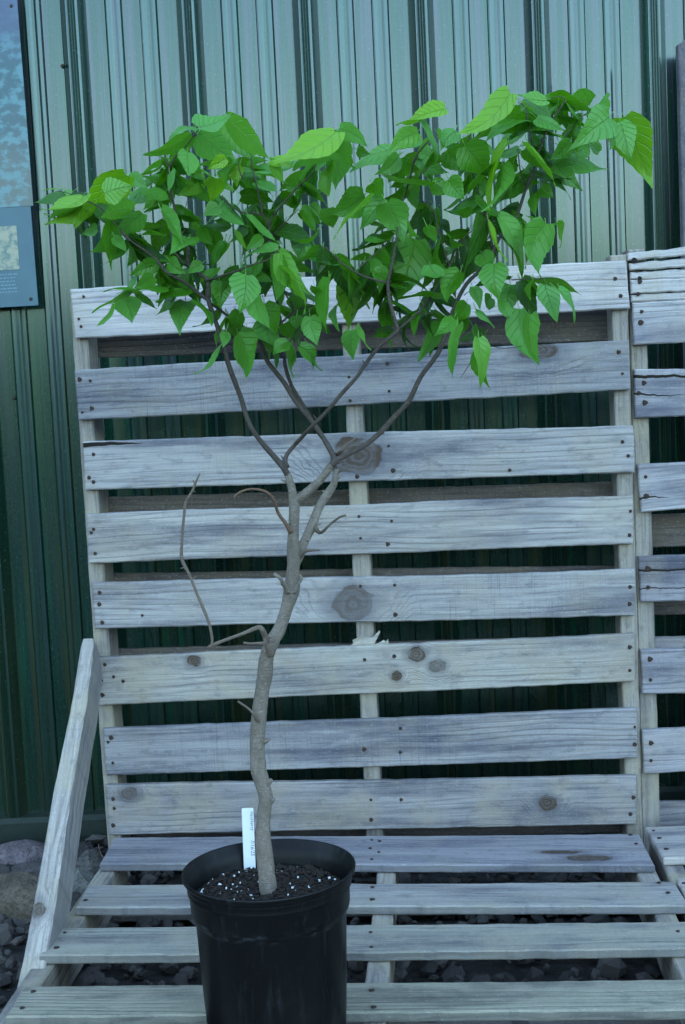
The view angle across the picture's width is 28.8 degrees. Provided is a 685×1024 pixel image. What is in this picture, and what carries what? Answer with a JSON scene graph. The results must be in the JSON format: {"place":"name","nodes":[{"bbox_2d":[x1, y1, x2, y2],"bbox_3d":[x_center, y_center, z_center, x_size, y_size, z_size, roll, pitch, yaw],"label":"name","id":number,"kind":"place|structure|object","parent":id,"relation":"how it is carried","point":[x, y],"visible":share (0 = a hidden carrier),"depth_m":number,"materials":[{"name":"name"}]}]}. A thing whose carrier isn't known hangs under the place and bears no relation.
{"place":"outdoors","nodes":[
{"label":"outdoors","id":0,"kind":"place"},
{"bbox_2d":[0,833,684,1023],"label":"gravel","id":1,"kind":"structure","parent":0,"point":[610,969],"depth_m":2.66,"materials":[{"name":"grey gravel"}]},
{"bbox_2d":[72,867,94,894],"bbox_3d":[-0.607,0.864,3.047,0.119,0.087,0.102,-1,6,22],"label":"stone","id":2,"kind":"object","parent":1,"relation":"on","point":[83,877],"visible":0.19,"depth_m":3.03,"materials":[{"name":"grey stone"}]},
{"bbox_2d":[77,843,90,858],"bbox_3d":[-0.637,0.846,3.271,0.056,0.068,0.067,1,7,36],"label":"stone","id":3,"kind":"object","parent":1,"relation":"on","point":[82,847],"visible":0.22,"depth_m":3.26,"materials":[{"name":"grey stone"}]},
{"bbox_2d":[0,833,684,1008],"bbox_3d":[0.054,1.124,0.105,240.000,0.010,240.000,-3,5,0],"label":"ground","id":4,"kind":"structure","parent":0,"point":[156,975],"depth_m":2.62,"materials":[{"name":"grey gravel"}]},
{"bbox_2d":[0,871,38,927],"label":"stone","id":5,"kind":"object","parent":4,"relation":"on","point":[18,889],"visible":0.48,"depth_m":2.90,"materials":[{"name":"grey stone"}]},
{"bbox_2d":[0,839,44,866],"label":"stone","id":6,"kind":"object","parent":4,"relation":"on","point":[12,853],"visible":0.38,"depth_m":3.21,"materials":[{"name":"grey stone"}]},
{"bbox_2d":[10,862,40,872],"bbox_3d":[-0.767,0.865,3.172,0.198,0.059,0.080,-10,3,18],"label":"stone","id":7,"kind":"object","parent":4,"relation":"on","point":[28,867],"visible":0.3,"depth_m":3.16,"materials":[{"name":"grey stone"}]},
{"bbox_2d":[70,891,80,911],"bbox_3d":[-0.591,0.875,2.931,0.070,0.080,0.070,-6,6,-34],"label":"stone","id":8,"kind":"object","parent":4,"relation":"on","point":[76,896],"visible":0.11,"depth_m":2.91,"materials":[{"name":"grey stone"}]},
{"bbox_2d":[76,849,103,872],"bbox_3d":[-0.601,0.851,3.186,0.085,0.098,0.089,-5,5,10],"label":"stone","id":9,"kind":"object","parent":4,"relation":"on","point":[90,859],"visible":0.4,"depth_m":3.16,"materials":[{"name":"grey stone"}]},
{"bbox_2d":[0,255,684,1023],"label":"pallet bench","id":10,"kind":"object","parent":4,"relation":"on","point":[388,831],"visible":0.84,"depth_m":2.97,"materials":[{"name":"grey wood"}]},
{"bbox_2d":[34,85,652,1023],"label":"potted tree","id":11,"kind":"object","parent":10,"relation":"on","point":[272,935],"visible":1,"depth_m":1.98,"materials":[{"name":"green plant"}]},
{"bbox_2d":[242,808,255,871],"bbox_3d":[-0.151,0.547,2.167,0.021,0.138,0.001,-3,5,0],"label":"plant label","id":12,"kind":"object","parent":11,"relation":"attached to","point":[248,836],"visible":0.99,"depth_m":2.17,"materials":[{"name":"plastic"}]},
{"bbox_2d":[0,0,684,843],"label":"shed wall","id":13,"kind":"structure","parent":4,"relation":"on","point":[118,84],"depth_m":3.31,"materials":[{"name":"green metal"}]},
{"bbox_2d":[0,0,38,307],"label":"information sign","id":14,"kind":"object","parent":13,"relation":"attached to","point":[18,283],"visible":1,"depth_m":3.24,"materials":[{"name":"blue plastic"}]},
{"bbox_2d":[613,247,684,921],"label":"pallet bench","id":15,"kind":"object","parent":4,"relation":"on","point":[660,579],"visible":0.9,"depth_m":2.95,"materials":[{"name":"grey wood"}]},
{"bbox_2d":[676,40,684,368],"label":"wooden post","id":16,"kind":"object","parent":4,"relation":"on","point":[680,63],"visible":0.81,"depth_m":3.15,"materials":[{"name":"grey wood"}]}
]}

